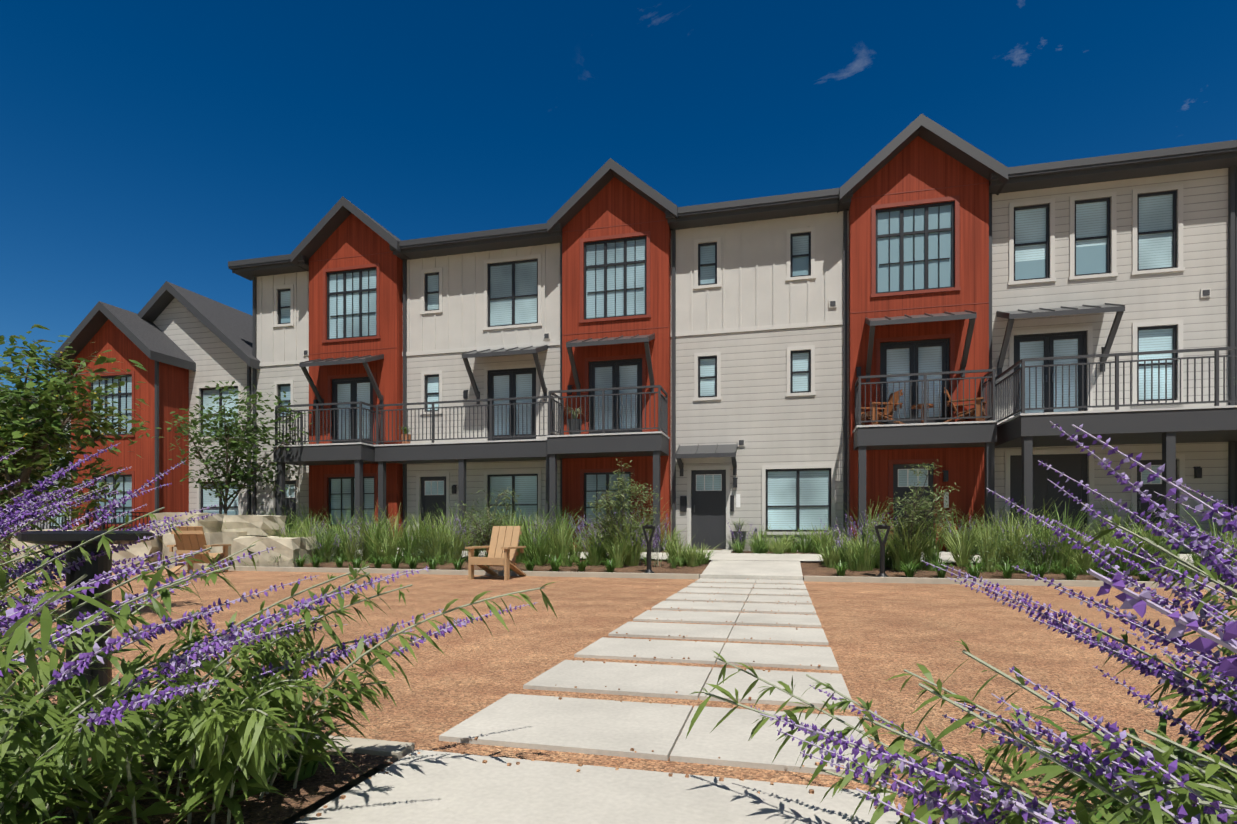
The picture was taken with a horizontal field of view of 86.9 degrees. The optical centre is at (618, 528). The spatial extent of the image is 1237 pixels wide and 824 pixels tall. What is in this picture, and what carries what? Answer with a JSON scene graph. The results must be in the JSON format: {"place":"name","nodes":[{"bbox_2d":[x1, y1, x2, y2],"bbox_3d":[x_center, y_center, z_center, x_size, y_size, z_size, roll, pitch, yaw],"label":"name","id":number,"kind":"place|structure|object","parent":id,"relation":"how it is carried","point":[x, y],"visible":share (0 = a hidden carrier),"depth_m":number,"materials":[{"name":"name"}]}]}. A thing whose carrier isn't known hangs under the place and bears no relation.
{"place":"outdoors","nodes":[
{"label":"outdoors","id":0,"kind":"place"},
{"bbox_2d":[30,509,149,530],"bbox_3d":[-17.670,0.099,19.270,8.560,1.250,1.738,0,0,14],"label":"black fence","id":1,"kind":"object","parent":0,"point":[101,527],"visible":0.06,"depth_m":17.75,"materials":[{"name":"black"}]},
{"bbox_2d":[279,578,909,823],"bbox_3d":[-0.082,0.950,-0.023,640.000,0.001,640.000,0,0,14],"label":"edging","id":2,"kind":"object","parent":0,"point":[306,811],"depth_m":2.31,"materials":[{"name":"grey metal"}]},
{"bbox_2d":[1,373,70,529],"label":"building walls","id":3,"kind":"structure","parent":2,"relation":"on","point":[56,482],"depth_m":31.48,"materials":[{"name":"red wood"}]},
{"bbox_2d":[228,114,1236,560],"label":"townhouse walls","id":4,"kind":"structure","parent":2,"relation":"on","point":[708,370],"depth_m":15.83,"materials":[{"name":"grey wood"}]},
{"bbox_2d":[398,426,410,443],"bbox_3d":[-5.810,-2.568,17.850,0.534,0.576,0.597,0,0,14],"label":"potted plant","id":5,"kind":"object","parent":4,"relation":"on","point":[405,436],"visible":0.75,"depth_m":17.77,"materials":[{"name":"green plant"}]},
{"bbox_2d":[566,407,584,434],"bbox_3d":[-1.115,-2.666,16.148,0.770,0.772,0.744,0,0,0],"label":"potted plant","id":6,"kind":"object","parent":4,"relation":"on","point":[573,422],"visible":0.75,"depth_m":16.03,"materials":[{"name":"green plant"}]},
{"bbox_2d":[861,389,904,424],"bbox_3d":[5.960,-2.695,14.739,0.846,0.828,0.714,0,0,-6],"label":"balcony chair","id":7,"kind":"object","parent":4,"relation":"on","point":[890,407],"visible":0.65,"depth_m":14.56,"materials":[{"name":"brown wood"}]},
{"bbox_2d":[911,403,932,422],"bbox_3d":[6.753,-2.510,14.501,0.480,0.460,0.480,0,0,14],"label":"side table","id":8,"kind":"object","parent":4,"relation":"on","point":[919,406],"visible":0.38,"depth_m":14.47,"materials":[{"name":"brown wood"}]},
{"bbox_2d":[944,387,986,421],"bbox_3d":[7.566,-2.695,14.337,0.846,0.828,0.714,0,0,34],"label":"balcony chair","id":9,"kind":"object","parent":4,"relation":"on","point":[972,410],"visible":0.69,"depth_m":14.15,"materials":[{"name":"brown wood"}]},
{"bbox_2d":[0,550,1218,823],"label":"planting bed","id":10,"kind":"object","parent":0,"point":[306,792],"depth_m":2.35,"materials":[{"name":"brown soil"}]},
{"bbox_2d":[0,367,70,511],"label":"tree","id":11,"kind":"object","parent":10,"relation":"on","point":[37,470],"visible":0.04,"depth_m":27.18,"materials":[{"name":"green plant"}]},
{"bbox_2d":[18,531,153,756],"bbox_3d":[-2.106,0.449,2.598,0.418,0.882,0.418,0,0,14],"label":"pedestal table","id":12,"kind":"object","parent":10,"relation":"on","point":[99,565],"visible":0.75,"depth_m":2.54,"materials":[{"name":"black metal"}]},
{"bbox_2d":[0,582,190,790],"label":"salvia plant","id":13,"kind":"object","parent":10,"relation":"on","point":[59,639],"visible":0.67,"depth_m":1.61,"materials":[{"name":"purple plant"}]},
{"bbox_2d":[0,448,196,598],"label":"salvia plant","id":14,"kind":"object","parent":10,"relation":"on","point":[10,530],"visible":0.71,"depth_m":3.33,"materials":[{"name":"purple plant"}]},
{"bbox_2d":[0,443,217,709],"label":"salvia plant","id":15,"kind":"object","parent":10,"relation":"on","point":[57,560],"visible":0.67,"depth_m":2.57,"materials":[{"name":"purple plant"}]},
{"bbox_2d":[50,281,259,530],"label":"townhouse wing walls","id":16,"kind":"structure","parent":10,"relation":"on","point":[182,346],"depth_m":19.74,"materials":[{"name":"red wood"}]},
{"bbox_2d":[10,512,316,570],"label":"stone blocks","id":17,"kind":"structure","parent":10,"relation":"on","point":[238,534],"depth_m":14.66,"materials":[{"name":"beige stone"}]},
{"bbox_2d":[0,539,428,823],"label":"salvia plant","id":18,"kind":"object","parent":10,"relation":"on","point":[34,785],"visible":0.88,"depth_m":1.69,"materials":[{"name":"purple plant"}]},
{"bbox_2d":[157,381,311,513],"bbox_3d":[-10.136,-1.651,17.595,3.713,4.604,3.717,0,0,-7],"label":"young oak tree","id":19,"kind":"object","parent":10,"relation":"on","point":[235,446],"visible":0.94,"depth_m":17.19,"materials":[{"name":"green plant"}]},
{"bbox_2d":[0,559,561,823],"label":"salvia plant","id":20,"kind":"object","parent":10,"relation":"on","point":[241,727],"visible":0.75,"depth_m":1.98,"materials":[{"name":"green plant"}]},
{"bbox_2d":[455,487,521,555],"bbox_3d":[-2.798,-0.107,14.464,1.671,1.706,1.459,0,0,14],"label":"airy shrub","id":21,"kind":"object","parent":10,"relation":"on","point":[491,522],"visible":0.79,"depth_m":14.45,"materials":[{"name":"green plant"}]},
{"bbox_2d":[581,459,664,558],"bbox_3d":[0.062,-0.400,13.604,1.707,2.308,1.475,0,0,30],"label":"airy shrub","id":22,"kind":"object","parent":10,"relation":"on","point":[624,486],"visible":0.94,"depth_m":13.60,"materials":[{"name":"green plant"}]},
{"bbox_2d":[40,710,1236,823],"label":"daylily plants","id":23,"kind":"object","parent":10,"relation":"on","point":[311,766],"visible":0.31,"depth_m":1.85,"materials":[{"name":"green plant"}]},
{"bbox_2d":[642,525,655,572],"bbox_3d":[0.580,0.391,12.409,0.220,0.935,0.220,0,0,-32],"label":"path light","id":24,"kind":"object","parent":10,"relation":"on","point":[648,542],"visible":0.88,"depth_m":12.37,"materials":[{"name":"black metal"}]},
{"bbox_2d":[196,493,1236,574],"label":"meadow grass plants","id":25,"kind":"object","parent":10,"relation":"on","point":[557,543],"visible":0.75,"depth_m":13.59,"materials":[{"name":"green plant"}]},
{"bbox_2d":[257,551,1224,582],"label":"liriope border plants","id":26,"kind":"object","parent":10,"relation":"on","point":[910,570],"visible":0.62,"depth_m":11.72,"materials":[{"name":"green plant"}]},
{"bbox_2d":[306,526,1183,571],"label":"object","id":27,"kind":"object","parent":10,"relation":"on","point":[1161,545],"visible":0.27,"depth_m":11.91,"materials":[{"name":"green plant"}]},
{"bbox_2d":[661,539,837,551],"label":"low plants","id":28,"kind":"object","parent":10,"relation":"on","point":[741,543],"visible":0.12,"depth_m":15.62,"materials":[{"name":"green plant"}]},
{"bbox_2d":[280,503,1236,573],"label":"low plants","id":29,"kind":"object","parent":10,"relation":"on","point":[652,545],"visible":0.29,"depth_m":14.60,"materials":[{"name":"green plant"}]},
{"bbox_2d":[874,525,889,576],"bbox_3d":[4.600,0.392,11.381,0.220,0.935,0.220,0,0,-29],"label":"path light","id":30,"kind":"object","parent":10,"relation":"on","point":[882,573],"visible":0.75,"depth_m":11.35,"materials":[{"name":"black metal"}]},
{"bbox_2d":[861,459,963,552],"bbox_3d":[5.463,-0.236,12.217,1.622,2.002,1.884,0,0,-23],"label":"airy shrub","id":31,"kind":"object","parent":10,"relation":"on","point":[911,526],"visible":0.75,"depth_m":11.98,"materials":[{"name":"green plant"}]},
{"bbox_2d":[685,650,1236,823],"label":"salvia plant","id":32,"kind":"object","parent":10,"relation":"on","point":[996,801],"visible":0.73,"depth_m":1.33,"materials":[{"name":"purple plant"}]},
{"bbox_2d":[856,608,1236,823],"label":"salvia plant","id":33,"kind":"object","parent":10,"relation":"on","point":[1197,790],"visible":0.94,"depth_m":1.01,"materials":[{"name":"purple plant"}]},
{"bbox_2d":[921,421,1236,764],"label":"salvia plant","id":34,"kind":"object","parent":10,"relation":"on","point":[1176,679],"visible":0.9,"depth_m":1.65,"materials":[{"name":"purple plant"}]},
{"bbox_2d":[1072,424,1236,823],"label":"salvia plant","id":35,"kind":"object","parent":10,"relation":"on","point":[1136,602],"visible":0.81,"depth_m":0.92,"materials":[{"name":"purple plant"}]},
{"bbox_2d":[1154,481,1236,532],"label":"salvia plant","id":36,"kind":"object","parent":10,"relation":"on","point":[1202,494],"visible":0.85,"depth_m":2.32,"materials":[{"name":"purple plant"}]},
{"bbox_2d":[0,569,1236,814],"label":"courtyard gravel","id":37,"kind":"structure","parent":0,"point":[878,635],"depth_m":4.94,"materials":[{"name":"brown gravel"}]},
{"bbox_2d":[0,324,170,614],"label":"tree","id":38,"kind":"object","parent":37,"relation":"on","point":[50,425],"visible":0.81,"depth_m":6.27,"materials":[{"name":"green plant"}]},
{"bbox_2d":[165,526,230,574],"bbox_3d":[-8.658,0.432,13.440,0.840,0.975,0.995,0,0,-6],"label":"adirondack chair","id":39,"kind":"object","parent":37,"relation":"on","point":[188,542],"visible":0.69,"depth_m":13.18,"materials":[{"name":"brown wood"}]},
{"bbox_2d":[465,526,526,579],"bbox_3d":[-2.247,0.432,12.197,0.840,0.975,0.995,0,0,14],"label":"adirondack chair","id":40,"kind":"object","parent":37,"relation":"on","point":[501,549],"visible":1,"depth_m":12.33,"materials":[{"name":"beige wood"}]},
{"bbox_2d":[3,565,1236,768],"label":"curb edging","id":41,"kind":"object","parent":37,"relation":"on","point":[395,749],"visible":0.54,"depth_m":11.07,"materials":[{"name":"concrete"}]},
{"bbox_2d":[293,548,1224,823],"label":"paving slabs","id":42,"kind":"structure","parent":37,"relation":"on","point":[425,786],"depth_m":2.85,"materials":[{"name":"concrete"}]},
{"bbox_2d":[300,578,891,819],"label":"gravel pebbles","id":43,"kind":"object","parent":42,"relation":"on","point":[811,791],"visible":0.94,"depth_m":2.48,"materials":[{"name":"gravel"}]},
{"bbox_2d":[729,518,749,547],"bbox_3d":[2.890,0.112,15.909,0.737,0.796,0.720,0,0,14],"label":"potted plant","id":44,"kind":"object","parent":42,"relation":"on","point":[742,534],"visible":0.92,"depth_m":15.75,"materials":[{"name":"grey plant"}]},
{"bbox_2d":[696,549,1190,553],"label":"door mats","id":45,"kind":"object","parent":42,"relation":"on","point":[936,551],"depth_m":13.60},
{"bbox_2d":[0,0,1236,392],"label":"sky","id":46,"kind":"structure","parent":0,"point":[145,145],"materials":[{"name":"blue"}]}
]}

